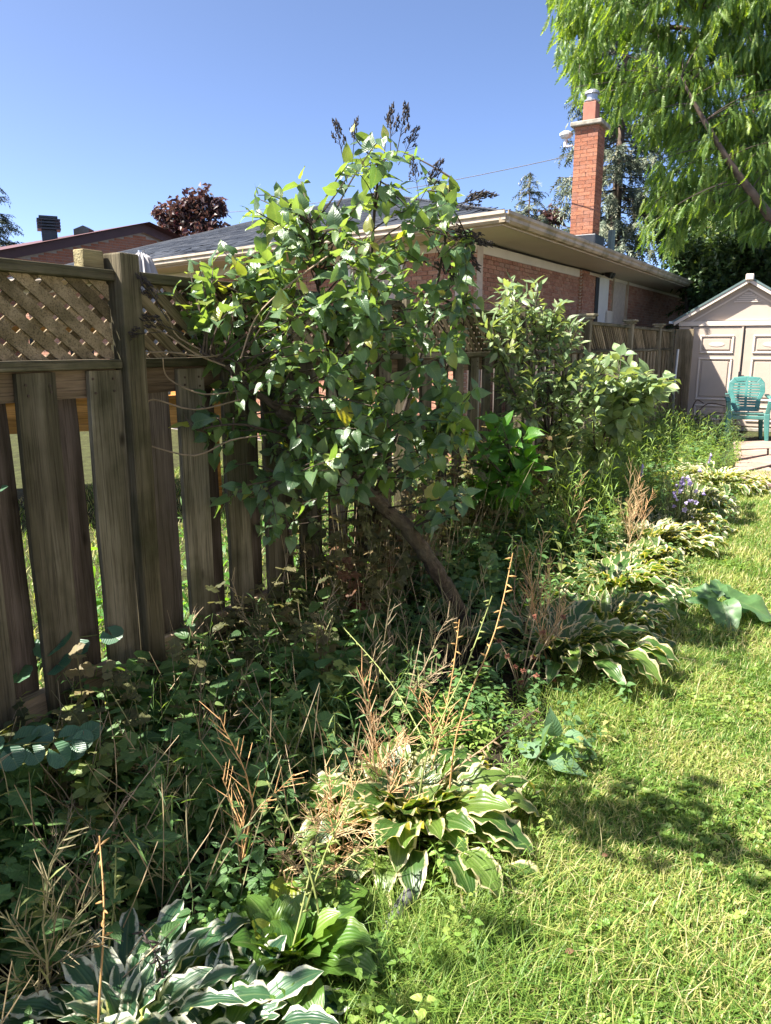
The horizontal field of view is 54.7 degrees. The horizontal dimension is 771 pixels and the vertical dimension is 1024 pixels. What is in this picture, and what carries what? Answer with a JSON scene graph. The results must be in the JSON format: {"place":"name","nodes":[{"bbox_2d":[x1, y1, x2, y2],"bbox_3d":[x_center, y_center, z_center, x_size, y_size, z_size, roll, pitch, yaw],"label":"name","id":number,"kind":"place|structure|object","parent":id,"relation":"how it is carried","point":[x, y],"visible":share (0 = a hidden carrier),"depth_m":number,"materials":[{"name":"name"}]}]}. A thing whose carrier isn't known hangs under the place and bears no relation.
{"place":"outdoors","nodes":[
{"label":"outdoors","id":0,"kind":"place"},
{"bbox_2d":[18,456,488,724],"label":"grass","id":1,"kind":"structure","parent":0,"point":[176,473],"depth_m":5.58,"materials":[{"name":"plant"}]},
{"bbox_2d":[0,433,754,1023],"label":"garden bed soil","id":2,"kind":"structure","parent":0,"point":[496,753],"depth_m":2.85,"materials":[{"name":"soil"}]},
{"bbox_2d":[0,825,103,1023],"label":"dry seed stalk","id":3,"kind":"object","parent":2,"relation":"on","point":[58,946],"visible":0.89,"depth_m":1.46,"materials":[{"name":"plant"}]},
{"bbox_2d":[40,718,79,810],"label":"dry seed stalk","id":4,"kind":"object","parent":2,"relation":"on","point":[56,805],"visible":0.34,"depth_m":2.14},
{"bbox_2d":[0,485,123,823],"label":"round leafed sapling","id":5,"kind":"object","parent":2,"relation":"on","point":[78,740],"visible":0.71,"depth_m":2.04,"materials":[{"name":"green plant"}]},
{"bbox_2d":[42,792,85,885],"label":"dry seed stalk","id":6,"kind":"object","parent":2,"relation":"on","point":[60,829],"visible":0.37,"depth_m":1.85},
{"bbox_2d":[5,850,123,1020],"bbox_3d":[-0.633,0.875,1.472,0.193,0.450,0.155,-8,15,-33],"label":"dry seed stalk","id":7,"kind":"object","parent":2,"relation":"on","point":[39,986],"visible":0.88,"depth_m":1.48,"materials":[{"name":"plant"}]},
{"bbox_2d":[44,819,103,930],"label":"dry seed stalk","id":8,"kind":"object","parent":2,"relation":"on","point":[69,917],"visible":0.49,"depth_m":1.73,"materials":[{"name":"plant"}]},
{"bbox_2d":[71,789,139,870],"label":"dry seed stalk","id":9,"kind":"object","parent":2,"relation":"on","point":[113,825],"visible":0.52,"depth_m":1.88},
{"bbox_2d":[0,836,273,1023],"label":"hosta","id":10,"kind":"object","parent":2,"relation":"on","point":[98,988],"visible":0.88,"depth_m":1.53,"materials":[{"name":"green plant"}]},
{"bbox_2d":[108,720,173,802],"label":"dry seed stalk","id":11,"kind":"object","parent":2,"relation":"on","point":[146,766],"visible":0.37,"depth_m":2.11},
{"bbox_2d":[136,777,201,907],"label":"dry seed stalk","id":12,"kind":"object","parent":2,"relation":"on","point":[183,884],"visible":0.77,"depth_m":1.85,"materials":[{"name":"plant"}]},
{"bbox_2d":[150,743,225,830],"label":"dry seed stalk","id":13,"kind":"object","parent":2,"relation":"on","point":[177,765],"visible":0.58,"depth_m":2.04,"materials":[{"name":"plant"}]},
{"bbox_2d":[0,552,388,838],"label":"vine undergrowth","id":14,"kind":"object","parent":2,"relation":"on","point":[87,668],"visible":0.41,"depth_m":2.72,"materials":[{"name":"green plant"}]},
{"bbox_2d":[204,656,253,733],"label":"dry seed stalk","id":15,"kind":"object","parent":2,"relation":"on","point":[232,700],"visible":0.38,"depth_m":2.50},
{"bbox_2d":[225,568,273,680],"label":"dry seed stalk","id":16,"kind":"object","parent":2,"relation":"on","point":[245,617],"visible":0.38,"depth_m":2.98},
{"bbox_2d":[199,701,306,881],"bbox_3d":[-0.325,0.742,1.895,0.304,0.526,0.103,4,13,19],"label":"dry seed stalk","id":17,"kind":"object","parent":2,"relation":"on","point":[243,819],"visible":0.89,"depth_m":1.90,"materials":[{"name":"plant"}]},
{"bbox_2d":[0,454,551,1023],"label":"dry undergrowth","id":18,"kind":"object","parent":2,"relation":"on","point":[232,788],"visible":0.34,"depth_m":2.29,"materials":[{"name":"plant"}]},
{"bbox_2d":[170,780,398,1023],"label":"hosta","id":19,"kind":"object","parent":2,"relation":"on","point":[300,912],"visible":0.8,"depth_m":1.69,"materials":[{"name":"green plant"}]},
{"bbox_2d":[37,442,532,687],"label":"undergrowth","id":20,"kind":"object","parent":2,"relation":"on","point":[185,605],"depth_m":3.58,"materials":[{"name":"green plant"}]},
{"bbox_2d":[278,841,326,894],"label":"dry seed stalk","id":21,"kind":"object","parent":2,"relation":"on","point":[283,871],"visible":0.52,"depth_m":1.81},
{"bbox_2d":[127,100,498,644],"bbox_3d":[-0.060,-0.405,3.169,1.085,2.444,1.806,6,14,25],"label":"lilac shrub","id":22,"kind":"object","parent":2,"relation":"on","point":[341,439],"visible":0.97,"depth_m":2.87,"materials":[{"name":"green plant"}]},
{"bbox_2d":[293,751,343,833],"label":"dry seed stalk","id":23,"kind":"object","parent":2,"relation":"on","point":[323,800],"visible":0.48,"depth_m":2.04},
{"bbox_2d":[0,500,640,1023],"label":"undergrowth","id":24,"kind":"object","parent":2,"relation":"on","point":[134,872],"visible":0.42,"depth_m":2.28,"materials":[{"name":"green plant"}]},
{"bbox_2d":[266,832,388,888],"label":"dry seed stalk","id":25,"kind":"object","parent":2,"relation":"on","point":[294,866],"visible":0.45,"depth_m":1.82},
{"bbox_2d":[306,572,359,681],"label":"dry seed stalk","id":26,"kind":"object","parent":2,"relation":"on","point":[322,669],"visible":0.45,"depth_m":2.91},
{"bbox_2d":[310,784,372,886],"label":"dry seed stalk","id":27,"kind":"object","parent":2,"relation":"on","point":[334,850],"visible":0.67,"depth_m":1.96,"materials":[{"name":"plant"}]},
{"bbox_2d":[294,765,391,852],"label":"dry seed stalk","id":28,"kind":"object","parent":2,"relation":"on","point":[336,835],"visible":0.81,"depth_m":1.92,"materials":[{"name":"plant"}]},
{"bbox_2d":[301,777,386,870],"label":"dry seed stalk","id":29,"kind":"object","parent":2,"relation":"on","point":[343,837],"visible":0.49,"depth_m":1.98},
{"bbox_2d":[338,671,410,770],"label":"dry seed stalk","id":30,"kind":"object","parent":2,"relation":"on","point":[376,727],"visible":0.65,"depth_m":2.24,"materials":[{"name":"plant"}]},
{"bbox_2d":[353,586,399,697],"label":"dry seed stalk","id":31,"kind":"object","parent":2,"relation":"on","point":[381,651],"visible":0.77,"depth_m":2.68,"materials":[{"name":"plant"}]},
{"bbox_2d":[351,663,403,780],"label":"dry seed stalk","id":32,"kind":"object","parent":2,"relation":"on","point":[370,738],"visible":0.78,"depth_m":2.20,"materials":[{"name":"plant"}]},
{"bbox_2d":[269,882,492,1023],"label":"grass tuft","id":33,"kind":"object","parent":2,"relation":"on","point":[340,981],"visible":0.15,"depth_m":1.62,"materials":[{"name":"plant"}]},
{"bbox_2d":[342,695,423,792],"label":"dry seed stalk","id":34,"kind":"object","parent":2,"relation":"on","point":[372,753],"visible":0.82,"depth_m":2.15,"materials":[{"name":"plant"}]},
{"bbox_2d":[198,688,596,1023],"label":"undergrowth","id":35,"kind":"object","parent":2,"relation":"on","point":[366,1000],"visible":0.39,"depth_m":1.93,"materials":[{"name":"green plant"}]},
{"bbox_2d":[387,588,411,662],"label":"dry seed stalk","id":36,"kind":"object","parent":2,"relation":"on","point":[393,642],"visible":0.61,"depth_m":3.13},
{"bbox_2d":[383,719,427,805],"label":"dry seed stalk","id":37,"kind":"object","parent":2,"relation":"on","point":[398,774],"visible":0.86,"depth_m":2.10,"materials":[{"name":"plant"}]},
{"bbox_2d":[273,553,552,927],"bbox_3d":[0.084,0.597,2.203,0.817,0.815,1.010,0,13,0],"label":"hosta","id":38,"kind":"object","parent":2,"relation":"on","point":[444,781],"visible":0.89,"depth_m":2.07,"materials":[{"name":"green plant"}]},
{"bbox_2d":[262,828,569,1023],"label":"grass tuft","id":39,"kind":"object","parent":2,"relation":"on","point":[409,923],"visible":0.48,"depth_m":1.77,"materials":[{"name":"plant"}]},
{"bbox_2d":[380,603,455,737],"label":"dry seed stalk","id":40,"kind":"object","parent":2,"relation":"on","point":[423,670],"visible":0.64,"depth_m":2.71,"materials":[{"name":"plant"}]},
{"bbox_2d":[260,425,576,636],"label":"vine undergrowth","id":41,"kind":"object","parent":2,"relation":"on","point":[344,574],"visible":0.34,"depth_m":3.65,"materials":[{"name":"green plant"}]},
{"bbox_2d":[415,588,453,691],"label":"dry seed stalk","id":42,"kind":"object","parent":2,"relation":"on","point":[431,631],"visible":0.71,"depth_m":3.04,"materials":[{"name":"plant"}]},
{"bbox_2d":[405,685,477,754],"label":"dry seed stalk","id":43,"kind":"object","parent":2,"relation":"on","point":[435,737],"visible":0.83,"depth_m":2.33,"materials":[{"name":"plant"}]},
{"bbox_2d":[442,562,496,672],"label":"dry seed stalk","id":44,"kind":"object","parent":2,"relation":"on","point":[459,633],"visible":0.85,"depth_m":3.19,"materials":[{"name":"plant"}]},
{"bbox_2d":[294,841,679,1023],"bbox_3d":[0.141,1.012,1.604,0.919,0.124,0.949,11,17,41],"label":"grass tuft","id":45,"kind":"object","parent":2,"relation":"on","point":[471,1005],"visible":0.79,"depth_m":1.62,"materials":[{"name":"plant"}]},
{"bbox_2d":[455,411,552,516],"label":"young bright shrub","id":46,"kind":"object","parent":2,"relation":"on","point":[523,462],"visible":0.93,"depth_m":4.68,"materials":[{"name":"green plant"}]},
{"bbox_2d":[504,533,537,651],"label":"dry seed stalk","id":47,"kind":"object","parent":2,"relation":"on","point":[515,602],"visible":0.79,"depth_m":3.37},
{"bbox_2d":[496,614,566,694],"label":"bee balm stalks","id":48,"kind":"object","parent":2,"relation":"on","point":[515,666],"visible":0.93,"depth_m":3.00,"materials":[{"name":"plant"}]},
{"bbox_2d":[519,539,553,659],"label":"dry seed stalk","id":49,"kind":"object","parent":2,"relation":"on","point":[531,604],"visible":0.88,"depth_m":3.19,"materials":[{"name":"plant"}]},
{"bbox_2d":[520,518,556,664],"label":"dry seed stalk","id":50,"kind":"object","parent":2,"relation":"on","point":[542,612],"visible":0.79,"depth_m":3.25,"materials":[{"name":"plant"}]},
{"bbox_2d":[473,272,608,504],"bbox_3d":[1.301,-0.825,5.719,0.954,1.978,1.706,6,14,24],"label":"leafy shrub","id":51,"kind":"object","parent":2,"relation":"on","point":[519,399],"visible":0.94,"depth_m":5.24,"materials":[{"name":"green plant"}]},
{"bbox_2d":[534,553,572,659],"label":"dry seed stalk","id":52,"kind":"object","parent":2,"relation":"on","point":[559,608],"visible":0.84,"depth_m":3.35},
{"bbox_2d":[517,707,592,777],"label":"sunflower seedling","id":53,"kind":"object","parent":2,"relation":"on","point":[552,726],"visible":0.88,"depth_m":2.48,"materials":[{"name":"green plant"}]},
{"bbox_2d":[538,554,579,670],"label":"dry seed stalk","id":54,"kind":"object","parent":2,"relation":"on","point":[548,641],"visible":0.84,"depth_m":3.09,"materials":[{"name":"plant"}]},
{"bbox_2d":[449,597,680,689],"bbox_3d":[0.800,0.577,3.316,0.961,0.229,0.804,10,16,38],"label":"hosta","id":55,"kind":"object","parent":2,"relation":"on","point":[608,636],"visible":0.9,"depth_m":3.19,"materials":[{"name":"green plant"}]},
{"bbox_2d":[394,412,751,614],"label":"undergrowth","id":56,"kind":"object","parent":2,"relation":"on","point":[729,439],"visible":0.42,"depth_m":5.41,"materials":[{"name":"green plant"}]},
{"bbox_2d":[434,395,733,588],"bbox_3d":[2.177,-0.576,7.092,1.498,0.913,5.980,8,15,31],"label":"undergrowth","id":57,"kind":"object","parent":2,"relation":"on","point":[626,444],"visible":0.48,"depth_m":5.85,"materials":[{"name":"green plant"}]},
{"bbox_2d":[444,475,741,767],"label":"undergrowth","id":58,"kind":"object","parent":2,"relation":"on","point":[531,689],"visible":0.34,"depth_m":2.92,"materials":[{"name":"green plant"}]},
{"bbox_2d":[482,655,704,755],"bbox_3d":[0.821,0.721,2.932,0.937,0.113,0.810,-6,14,-24],"label":"grass tuft","id":59,"kind":"object","parent":2,"relation":"on","point":[575,710],"visible":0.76,"depth_m":2.88,"materials":[{"name":"plant"}]},
{"bbox_2d":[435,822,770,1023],"bbox_3d":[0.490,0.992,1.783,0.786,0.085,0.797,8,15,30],"label":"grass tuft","id":60,"kind":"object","parent":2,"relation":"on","point":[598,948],"visible":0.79,"depth_m":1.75,"materials":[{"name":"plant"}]},
{"bbox_2d":[536,550,695,621],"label":"hosta","id":61,"kind":"object","parent":2,"relation":"on","point":[652,572],"visible":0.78,"depth_m":4.16,"materials":[{"name":"green plant"}]},
{"bbox_2d":[576,343,680,484],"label":"spreading shrub","id":62,"kind":"object","parent":2,"relation":"on","point":[627,399],"visible":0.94,"depth_m":5.72,"materials":[{"name":"green plant"}]},
{"bbox_2d":[613,457,645,543],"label":"dry seed stalk","id":63,"kind":"object","parent":2,"relation":"on","point":[629,505],"visible":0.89,"depth_m":4.87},
{"bbox_2d":[585,516,730,560],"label":"hosta","id":64,"kind":"object","parent":2,"relation":"on","point":[660,528],"visible":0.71,"depth_m":5.08,"materials":[{"name":"green plant"}]},
{"bbox_2d":[617,463,713,489],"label":"hosta","id":65,"kind":"object","parent":2,"relation":"on","point":[683,472],"visible":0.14,"depth_m":7.32,"materials":[{"name":"green plant"}]},
{"bbox_2d":[591,435,745,511],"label":"undergrowth","id":66,"kind":"object","parent":2,"relation":"on","point":[735,455],"visible":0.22,"depth_m":8.16,"materials":[{"name":"green plant"}]},
{"bbox_2d":[645,465,712,530],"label":"bellflower clump","id":67,"kind":"object","parent":2,"relation":"on","point":[683,509],"visible":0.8,"depth_m":5.58,"materials":[{"name":"purple plant"}]},
{"bbox_2d":[620,503,739,539],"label":"hosta","id":68,"kind":"object","parent":2,"relation":"on","point":[703,518],"visible":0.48,"depth_m":5.60,"materials":[{"name":"green plant"}]},
{"bbox_2d":[648,482,740,516],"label":"hosta","id":69,"kind":"object","parent":2,"relation":"on","point":[718,495],"visible":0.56,"depth_m":6.46,"materials":[{"name":"green plant"}]},
{"bbox_2d":[675,377,725,431],"bbox_3d":[5.066,-1.697,11.807,1.009,0.878,0.374,0,13,0],"label":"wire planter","id":70,"kind":"object","parent":2,"relation":"on","point":[693,406],"visible":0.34,"depth_m":11.80,"materials":[{"name":"metal"}]},
{"bbox_2d":[0,0,764,275],"label":"sky","id":71,"kind":"structure","parent":0,"point":[110,109],"materials":[{"name":"blue"}]},
{"bbox_2d":[10,425,770,1023],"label":"ground","id":72,"kind":"structure","parent":0,"point":[84,439],"depth_m":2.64,"materials":[{"name":"plant"}]},
{"bbox_2d":[0,188,23,246],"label":"spruce tree","id":73,"kind":"object","parent":72,"relation":"on","point":[11,228],"visible":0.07,"depth_m":32.13,"materials":[{"name":"green plant"}]},
{"bbox_2d":[0,215,180,355],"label":"gable house","id":74,"kind":"structure","parent":72,"relation":"on","point":[51,246],"depth_m":19.66,"materials":[{"name":"orange brick"}]},
{"bbox_2d":[5,326,222,508],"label":"timber deck","id":75,"kind":"structure","parent":72,"relation":"on","point":[82,409],"depth_m":5.84,"materials":[{"name":"orange wood"}]},
{"bbox_2d":[136,250,170,394],"bbox_3d":[-1.434,-0.586,4.582,0.294,1.944,0.302,0,13,0],"label":"garden parasol","id":76,"kind":"object","parent":72,"relation":"on","point":[146,264],"visible":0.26,"depth_m":4.35,"materials":[{"name":"fabric"}]},
{"bbox_2d":[151,182,230,236],"bbox_3d":[-6.617,-7.839,25.827,2.775,6.833,2.338,0,13,0],"label":"maple tree","id":77,"kind":"object","parent":72,"relation":"on","point":[188,215],"visible":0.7,"depth_m":25.10,"materials":[{"name":"red plant"}]},
{"bbox_2d":[104,919,359,1023],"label":"hosta","id":78,"kind":"object","parent":72,"relation":"on","point":[303,975],"visible":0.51,"depth_m":1.53,"materials":[{"name":"green plant"}]},
{"bbox_2d":[247,816,320,876],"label":"dry seed stalk","id":79,"kind":"object","parent":72,"relation":"on","point":[287,851],"visible":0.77,"depth_m":1.96,"materials":[{"name":"plant"}]},
{"bbox_2d":[300,752,377,851],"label":"dry seed stalk","id":80,"kind":"object","parent":72,"relation":"on","point":[351,822],"visible":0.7,"depth_m":2.01,"materials":[{"name":"plant"}]},
{"bbox_2d":[0,249,693,778],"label":"garden fence","id":81,"kind":"object","parent":72,"relation":"on","point":[118,381],"visible":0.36,"depth_m":2.61,"materials":[{"name":"brown wood"}]},
{"bbox_2d":[8,89,695,467],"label":"brick house","id":82,"kind":"structure","parent":72,"relation":"on","point":[642,293],"depth_m":10.01,"materials":[{"name":"brick"}]},
{"bbox_2d":[225,155,572,212],"bbox_3d":[-0.411,-5.320,12.337,7.956,0.254,0.013,12,17,43],"label":"overhead wire","id":83,"kind":"object","parent":82,"relation":"attached to","point":[447,181],"visible":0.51,"depth_m":10.67,"materials":[{"name":"metal"}]},
{"bbox_2d":[471,238,601,274],"bbox_3d":[2.075,-3.348,9.848,0.055,0.022,5.194,8,15,31],"label":"trim board","id":84,"kind":"object","parent":82,"relation":"attached to","point":[504,248],"visible":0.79,"depth_m":9.79,"materials":[{"name":"wood"}]},
{"bbox_2d":[610,278,628,324],"bbox_3d":[4.145,-3.360,13.387,0.106,1.717,1.008,8,15,31],"label":"window","id":85,"kind":"structure","parent":82,"relation":"in","point":[613,285],"depth_m":13.60,"materials":[{"name":"beige metal"}]},
{"bbox_2d":[382,888,414,930],"bbox_3d":[0.026,0.986,1.820,0.041,0.073,0.132,9,15,35],"label":"drain pipe","id":86,"kind":"object","parent":72,"relation":"on","point":[409,896],"visible":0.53,"depth_m":1.83,"materials":[{"name":"plastic"}]},
{"bbox_2d":[426,787,622,942],"bbox_3d":[0.353,0.932,2.029,0.518,0.096,0.637,0,13,0],"label":"grass tuft","id":87,"kind":"object","parent":72,"relation":"on","point":[537,851],"visible":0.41,"depth_m":2.00,"materials":[{"name":"plant"}]},
{"bbox_2d":[511,173,549,224],"bbox_3d":[5.406,-8.574,28.670,4.879,8.505,4.945,-10,16,-38],"label":"spruce tree","id":88,"kind":"object","parent":72,"relation":"on","point":[528,208],"visible":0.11,"depth_m":28.08,"materials":[{"name":"green plant"}]},
{"bbox_2d":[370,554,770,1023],"bbox_3d":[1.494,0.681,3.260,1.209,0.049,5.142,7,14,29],"label":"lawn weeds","id":89,"kind":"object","parent":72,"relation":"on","point":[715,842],"visible":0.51,"depth_m":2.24,"materials":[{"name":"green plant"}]},
{"bbox_2d":[515,583,681,652],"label":"hosta","id":90,"kind":"object","parent":72,"relation":"on","point":[614,604],"visible":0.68,"depth_m":3.71,"materials":[{"name":"green plant"}]},
{"bbox_2d":[444,582,770,1005],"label":"lawn weeds","id":91,"kind":"object","parent":72,"relation":"on","point":[737,912],"visible":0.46,"depth_m":2.19,"materials":[{"name":"green plant"}]},
{"bbox_2d":[548,1,699,269],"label":"spruce tree","id":92,"kind":"object","parent":72,"relation":"on","point":[614,199],"visible":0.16,"depth_m":19.99,"materials":[{"name":"green plant"}]},
{"bbox_2d":[566,537,694,589],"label":"hosta","id":93,"kind":"object","parent":72,"relation":"on","point":[618,546],"visible":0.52,"depth_m":4.69,"materials":[{"name":"green plant"}]},
{"bbox_2d":[540,0,770,264],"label":"willow tree","id":94,"kind":"object","parent":72,"relation":"on","point":[645,86],"visible":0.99,"depth_m":11.98,"materials":[{"name":"green plant"}]},
{"bbox_2d":[559,636,751,730],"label":"grass tuft","id":95,"kind":"object","parent":72,"relation":"on","point":[662,676],"visible":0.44,"depth_m":3.10,"materials":[{"name":"plant"}]},
{"bbox_2d":[570,869,770,1023],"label":"grass tuft","id":96,"kind":"object","parent":72,"relation":"on","point":[731,983],"visible":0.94,"depth_m":1.65,"materials":[{"name":"plant"}]},
{"bbox_2d":[636,141,770,320],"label":"background tree","id":97,"kind":"object","parent":72,"relation":"on","point":[661,234],"visible":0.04,"depth_m":19.60,"materials":[{"name":"green plant"}]},
{"bbox_2d":[656,214,770,320],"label":"evergreen shrub","id":98,"kind":"object","parent":72,"relation":"on","point":[725,263],"visible":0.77,"depth_m":14.60,"materials":[{"name":"green plant"}]},
{"bbox_2d":[664,80,770,404],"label":"evergreen tree","id":99,"kind":"object","parent":72,"relation":"on","point":[680,307],"visible":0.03,"depth_m":16.64,"materials":[{"name":"green plant"}]},
{"bbox_2d":[669,274,770,431],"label":"garden shed","id":100,"kind":"structure","parent":72,"relation":"on","point":[728,344],"depth_m":12.35,"materials":[{"name":"plastic"}]},
{"bbox_2d":[687,326,743,425],"bbox_3d":[5.533,-2.291,12.563,0.783,1.630,0.076,6,14,26],"label":"door","id":101,"kind":"structure","parent":100,"relation":"in","point":[716,349],"depth_m":12.53,"materials":[{"name":"plastic"}]},
{"bbox_2d":[736,326,770,426],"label":"door","id":102,"kind":"structure","parent":100,"relation":"in","point":[756,362],"depth_m":12.20,"materials":[{"name":"plastic"}]},
{"bbox_2d":[670,461,770,496],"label":"hosta","id":103,"kind":"object","parent":72,"relation":"on","point":[726,473],"visible":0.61,"depth_m":7.31,"materials":[{"name":"green plant"}]},
{"bbox_2d":[686,579,770,634],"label":"burdock","id":104,"kind":"object","parent":72,"relation":"on","point":[734,605],"visible":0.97,"depth_m":3.81,"materials":[{"name":"green plant"}]},
{"bbox_2d":[536,203,565,226],"bbox_3d":[7.000,-9.663,32.653,1.769,7.414,1.444,-5,14,-23],"label":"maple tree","id":105,"kind":"object","parent":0,"point":[552,218],"visible":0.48,"depth_m":31.71,"materials":[{"name":"green plant"}]},
{"bbox_2d":[730,440,770,493],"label":"patio","id":106,"kind":"structure","parent":0,"point":[756,455],"depth_m":9.31,"materials":[{"name":"concrete"}]},
{"bbox_2d":[724,376,770,440],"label":"plastic chair","id":107,"kind":"object","parent":106,"relation":"on","point":[732,407],"visible":0.92,"depth_m":11.34,"materials":[{"name":"plastic"}]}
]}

